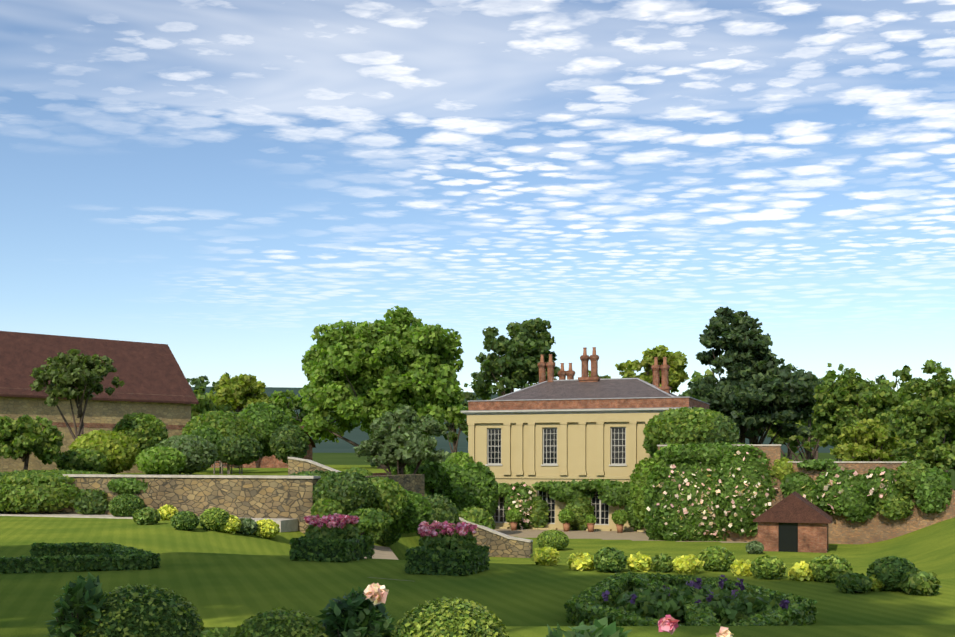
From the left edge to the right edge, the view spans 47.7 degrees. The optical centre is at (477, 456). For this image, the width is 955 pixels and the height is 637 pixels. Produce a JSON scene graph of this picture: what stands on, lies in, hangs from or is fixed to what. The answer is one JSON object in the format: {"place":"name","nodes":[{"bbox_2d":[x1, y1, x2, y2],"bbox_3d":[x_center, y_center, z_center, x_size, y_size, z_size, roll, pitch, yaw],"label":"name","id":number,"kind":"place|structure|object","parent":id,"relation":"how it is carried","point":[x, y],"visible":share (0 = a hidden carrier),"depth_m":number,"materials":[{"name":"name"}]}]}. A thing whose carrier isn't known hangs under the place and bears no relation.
{"place":"outdoors","nodes":[
{"label":"outdoors","id":0,"kind":"place"},
{"bbox_2d":[0,396,190,472],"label":"barn stone walls","id":1,"kind":"structure","parent":0,"point":[98,411],"depth_m":59.31,"materials":[{"name":"beige stone"}]},
{"bbox_2d":[0,331,198,403],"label":"barn roof","id":2,"kind":"structure","parent":1,"relation":"on","point":[144,371],"depth_m":62.24,"materials":[{"name":"brown tile"}]},
{"bbox_2d":[15,388,184,429],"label":"barn brick bands","id":3,"kind":"object","parent":1,"relation":"attached to","point":[88,425],"visible":0.1,"depth_m":60.15,"materials":[{"name":"red brick"}]},
{"bbox_2d":[210,432,311,467],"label":"outbuilding walls","id":4,"kind":"structure","parent":0,"point":[268,462],"depth_m":91.72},
{"bbox_2d":[299,426,315,447],"bbox_3d":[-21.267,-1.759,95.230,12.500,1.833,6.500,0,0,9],"label":"trunk","id":5,"kind":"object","parent":4,"relation":"on","point":[312,443],"depth_m":96.33,"materials":[{"name":"brown wood"}]},
{"bbox_2d":[0,457,532,557],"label":"stone wall","id":6,"kind":"structure","parent":0,"point":[282,499],"depth_m":43.05,"materials":[{"name":"stone"}]},
{"bbox_2d":[0,414,63,469],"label":"tree","id":7,"kind":"object","parent":6,"relation":"on","point":[23,437],"visible":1,"depth_m":46.40,"materials":[{"name":"green plant"}]},
{"bbox_2d":[29,349,124,440],"bbox_3d":[-19.669,-2.016,52.289,4.107,6.499,3.500,0,0,16],"label":"tree","id":8,"kind":"object","parent":6,"relation":"on","point":[78,379],"visible":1,"depth_m":51.67,"materials":[{"name":"green plant"}]},
{"bbox_2d":[191,388,216,419],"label":"tree","id":9,"kind":"object","parent":6,"relation":"on","point":[205,404],"visible":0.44,"depth_m":108.83,"materials":[{"name":"green plant"}]},
{"bbox_2d":[187,372,232,412],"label":"tree","id":10,"kind":"object","parent":6,"relation":"on","point":[196,383],"visible":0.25,"depth_m":122.61,"materials":[{"name":"green plant"}]},
{"bbox_2d":[214,460,228,473],"bbox_3d":[-13.638,0.424,57.409,0.620,1.000,0.500,0,0,31],"label":"terrace chair","id":11,"kind":"object","parent":6,"relation":"on","point":[221,466],"visible":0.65,"depth_m":57.43,"materials":[{"name":"brown wood"}]},
{"bbox_2d":[229,464,242,473],"bbox_3d":[-12.911,0.424,57.606,0.620,1.000,0.500,0,0,2],"label":"garden bench","id":12,"kind":"object","parent":6,"relation":"on","point":[239,466],"visible":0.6,"depth_m":57.78,"materials":[{"name":"brown wood"}]},
{"bbox_2d":[207,373,270,467],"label":"tree","id":13,"kind":"object","parent":6,"relation":"on","point":[239,393],"visible":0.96,"depth_m":88.36,"materials":[{"name":"green plant"}]},
{"bbox_2d":[0,471,495,536],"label":"shrubs","id":14,"kind":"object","parent":6,"relation":"on","point":[322,494],"visible":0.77,"depth_m":43.52,"materials":[{"name":"green plant"}]},
{"bbox_2d":[0,401,499,515],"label":"shrubs","id":15,"kind":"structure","parent":6,"relation":"on","point":[250,434],"depth_m":56.43,"materials":[{"name":"green plant"}]},
{"bbox_2d":[268,389,312,425],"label":"tree","id":16,"kind":"object","parent":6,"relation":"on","point":[280,399],"visible":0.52,"depth_m":129.60,"materials":[{"name":"green plant"}]},
{"bbox_2d":[431,380,479,452],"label":"tree","id":17,"kind":"object","parent":6,"relation":"on","point":[452,436],"visible":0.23,"depth_m":117.44,"materials":[{"name":"green plant"}]},
{"bbox_2d":[0,387,954,636],"bbox_3d":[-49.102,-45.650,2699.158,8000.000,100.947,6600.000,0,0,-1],"label":"ground","id":18,"kind":"structure","parent":0,"point":[219,579],"depth_m":21.53,"materials":[{"name":"plant"}]},
{"bbox_2d":[74,583,508,636],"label":"rounded shrubs","id":19,"kind":"object","parent":18,"relation":"on","point":[143,610],"visible":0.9,"depth_m":8.02,"materials":[{"name":"green plant"}]},
{"bbox_2d":[288,392,333,444],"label":"tree","id":20,"kind":"object","parent":18,"relation":"on","point":[303,413],"visible":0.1,"depth_m":147.87,"materials":[{"name":"green plant"}]},
{"bbox_2d":[43,572,632,636],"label":"shrubs","id":21,"kind":"object","parent":18,"relation":"on","point":[82,596],"visible":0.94,"depth_m":8.01,"materials":[{"name":"green plant"}]},
{"bbox_2d":[364,583,733,636],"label":"blooms","id":22,"kind":"object","parent":21,"relation":"attached to","point":[376,593],"visible":1,"depth_m":6.65,"materials":[{"name":"pink plant"}]},
{"bbox_2d":[301,305,467,468],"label":"tree","id":23,"kind":"object","parent":18,"relation":"on","point":[365,373],"visible":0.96,"depth_m":82.85,"materials":[{"name":"green plant"}]},
{"bbox_2d":[364,545,407,580],"bbox_3d":[-3.106,3.122,33.300,1.262,1.408,24.885,0,0,-6],"label":"lawn path patch","id":24,"kind":"object","parent":18,"relation":"on","point":[382,552],"visible":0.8,"depth_m":36.34,"materials":[{"name":"beige stone"}]},
{"bbox_2d":[353,403,448,474],"bbox_3d":[-3.911,1.139,55.707,4.875,7.859,4.039,0,0,-1],"label":"tree","id":25,"kind":"object","parent":18,"relation":"on","point":[402,442],"visible":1,"depth_m":54.90,"materials":[{"name":"green plant"}]},
{"bbox_2d":[0,520,817,625],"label":"clipped hedges","id":26,"kind":"object","parent":18,"relation":"on","point":[455,554],"visible":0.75,"depth_m":22.29,"materials":[{"name":"green plant"}]},
{"bbox_2d":[304,513,789,608],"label":"flowers","id":27,"kind":"object","parent":26,"relation":"on","point":[425,528],"visible":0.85,"depth_m":22.43,"materials":[{"name":"purple plant"}]},
{"bbox_2d":[452,392,490,435],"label":"tree","id":28,"kind":"object","parent":18,"relation":"on","point":[465,432],"depth_m":149.41,"materials":[{"name":"green plant"}]},
{"bbox_2d":[469,317,559,399],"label":"tree","id":29,"kind":"object","parent":18,"relation":"on","point":[526,345],"visible":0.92,"depth_m":105.94,"materials":[{"name":"green plant"}]},
{"bbox_2d":[108,494,941,595],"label":"border shrubs","id":30,"kind":"object","parent":18,"relation":"on","point":[893,573],"visible":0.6,"depth_m":22.67,"materials":[{"name":"green plant"}]},
{"bbox_2d":[510,522,623,532],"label":"plant pots","id":31,"kind":"object","parent":18,"relation":"on","point":[566,526],"visible":0.83,"depth_m":69.40,"materials":[{"name":"ceramic"}]},
{"bbox_2d":[506,508,628,524],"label":"potted shrubs","id":32,"kind":"object","parent":31,"relation":"on","point":[567,515],"visible":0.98,"depth_m":69.61,"materials":[{"name":"green plant"}]},
{"bbox_2d":[461,407,691,524],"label":"house joinery","id":33,"kind":"object","parent":18,"relation":"on","point":[575,411],"visible":0.48,"depth_m":71.62,"materials":[{"name":"white wood"}]},
{"bbox_2d":[588,370,610,378],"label":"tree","id":34,"kind":"object","parent":18,"relation":"on","point":[602,377],"depth_m":147.27,"materials":[{"name":"green plant"}]},
{"bbox_2d":[615,345,689,392],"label":"tree","id":35,"kind":"object","parent":18,"relation":"on","point":[677,373],"visible":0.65,"depth_m":98.60,"materials":[{"name":"green plant"}]},
{"bbox_2d":[614,586,694,621],"bbox_3d":[2.668,2.240,16.147,1.266,0.604,1.263,0,0,-1],"label":"plant","id":36,"kind":"object","parent":18,"relation":"on","point":[652,602],"visible":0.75,"depth_m":15.78,"materials":[{"name":"green plant"}]},
{"bbox_2d":[679,389,700,399],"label":"tree","id":37,"kind":"object","parent":18,"relation":"on","point":[689,392],"visible":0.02,"depth_m":124.81,"materials":[{"name":"green plant"}]},
{"bbox_2d":[678,369,715,395],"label":"tree","id":38,"kind":"object","parent":18,"relation":"on","point":[695,376],"visible":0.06,"depth_m":139.47,"materials":[{"name":"green plant"}]},
{"bbox_2d":[677,583,731,600],"bbox_3d":[3.487,2.223,16.485,1.287,0.630,1.263,0,0,-1],"label":"plant","id":39,"kind":"object","parent":18,"relation":"on","point":[701,594],"visible":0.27,"depth_m":16.25,"materials":[{"name":"green plant"}]},
{"bbox_2d":[498,414,947,540],"bbox_3d":[11.899,1.185,65.174,29.744,7.958,7.040,0,0,41],"label":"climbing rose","id":40,"kind":"object","parent":18,"relation":"on","point":[693,493],"visible":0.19,"depth_m":61.60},
{"bbox_2d":[496,406,952,540],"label":"climbing plants","id":41,"kind":"object","parent":18,"relation":"on","point":[653,441],"depth_m":61.57,"materials":[{"name":"green plant"}]},
{"bbox_2d":[508,450,896,536],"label":"climbing rose flowers","id":42,"kind":"object","parent":41,"relation":"attached to","point":[738,452],"visible":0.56,"depth_m":61.41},
{"bbox_2d":[699,590,779,625],"bbox_3d":[3.783,2.230,15.569,1.274,0.622,1.272,0,0,-1],"label":"plant","id":43,"kind":"object","parent":18,"relation":"on","point":[744,604],"visible":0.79,"depth_m":15.22,"materials":[{"name":"green plant"}]},
{"bbox_2d":[696,306,784,443],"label":"pine tree","id":44,"kind":"object","parent":18,"relation":"on","point":[743,342],"visible":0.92,"depth_m":94.73,"materials":[{"name":"green plant"}]},
{"bbox_2d":[687,360,824,443],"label":"pine tree","id":45,"kind":"object","parent":18,"relation":"on","point":[755,403],"visible":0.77,"depth_m":92.70,"materials":[{"name":"green plant"}]},
{"bbox_2d":[761,417,820,460],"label":"tree","id":46,"kind":"object","parent":18,"relation":"on","point":[789,454],"visible":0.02,"depth_m":125.14,"materials":[{"name":"green plant"}]},
{"bbox_2d":[765,417,836,460],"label":"tree","id":47,"kind":"object","parent":18,"relation":"on","point":[795,443],"visible":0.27,"depth_m":110.20,"materials":[{"name":"green plant"}]},
{"bbox_2d":[657,444,954,543],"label":"brick garden wall","id":48,"kind":"structure","parent":18,"relation":"on","point":[878,527],"depth_m":59.46,"materials":[{"name":"brown brick"}]},
{"bbox_2d":[811,434,826,459],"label":"tree trunk","id":49,"kind":"object","parent":18,"relation":"on","point":[816,456],"visible":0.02,"depth_m":140.34,"materials":[{"name":"brown plant"}]},
{"bbox_2d":[821,363,844,460],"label":"tree","id":50,"kind":"object","parent":18,"relation":"on","point":[830,374],"visible":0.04,"depth_m":150.07,"materials":[{"name":"green plant"}]},
{"bbox_2d":[811,368,907,457],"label":"tree","id":51,"kind":"object","parent":18,"relation":"on","point":[847,398],"visible":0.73,"depth_m":85.37,"materials":[{"name":"green plant"}]},
{"bbox_2d":[830,416,906,460],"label":"foliage","id":52,"kind":"object","parent":18,"relation":"on","point":[859,442],"visible":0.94,"depth_m":71.33,"materials":[{"name":"green plant"}]},
{"bbox_2d":[868,375,894,460],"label":"tree","id":53,"kind":"object","parent":18,"relation":"on","point":[879,378],"visible":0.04,"depth_m":141.38,"materials":[{"name":"green plant"}]},
{"bbox_2d":[889,365,911,416],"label":"tree","id":54,"kind":"object","parent":18,"relation":"on","point":[903,374],"visible":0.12,"depth_m":150.23,"materials":[{"name":"green plant"}]},
{"bbox_2d":[897,424,917,452],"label":"tree","id":55,"kind":"object","parent":18,"relation":"on","point":[904,440],"depth_m":99.28,"materials":[{"name":"green plant"}]},
{"bbox_2d":[886,359,954,476],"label":"tree","id":56,"kind":"object","parent":18,"relation":"on","point":[930,410],"visible":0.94,"depth_m":61.47,"materials":[{"name":"green plant"}]},
{"bbox_2d":[0,0,954,395],"label":"sky","id":57,"kind":"structure","parent":0,"point":[220,183],"materials":[{"name":"blue"}]},
{"bbox_2d":[467,413,658,531],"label":"house walls","id":58,"kind":"structure","parent":0,"point":[583,446],"depth_m":71.60,"materials":[{"name":"beige paint"}]},
{"bbox_2d":[468,355,708,523],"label":"house","id":59,"kind":"structure","parent":0,"point":[588,403],"depth_m":72.32,"materials":[{"name":"red brick"}]},
{"bbox_2d":[496,379,675,399],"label":"house roof","id":60,"kind":"structure","parent":59,"relation":"attached to","point":[630,388],"depth_m":74.34,"materials":[{"name":"grey tile"}]},
{"bbox_2d":[465,378,709,410],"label":"house lead","id":61,"kind":"object","parent":59,"relation":"attached to","point":[643,381],"visible":0.38,"depth_m":72.82,"materials":[{"name":"grey metal"}]},
{"bbox_2d":[540,347,666,370],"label":"chimney pots","id":62,"kind":"object","parent":59,"relation":"attached to","point":[594,353],"visible":0.81,"depth_m":76.28,"materials":[{"name":"orange ceramic"}]},
{"bbox_2d":[758,522,827,552],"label":"garden store brick walls","id":63,"kind":"structure","parent":0,"point":[813,537],"depth_m":54.65,"materials":[{"name":"red brick"}]},
{"bbox_2d":[778,523,797,551],"bbox_3d":[15.806,4.024,54.897,0.950,1.600,0.040,0,0,19],"label":"shed door","id":64,"kind":"structure","parent":63,"relation":"in","point":[787,537],"depth_m":54.88,"materials":[{"name":"green wood"}]},
{"bbox_2d":[753,491,832,523],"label":"shed roof","id":65,"kind":"structure","parent":63,"relation":"on","point":[795,507],"depth_m":54.66,"materials":[{"name":"brown tile"}]}
]}

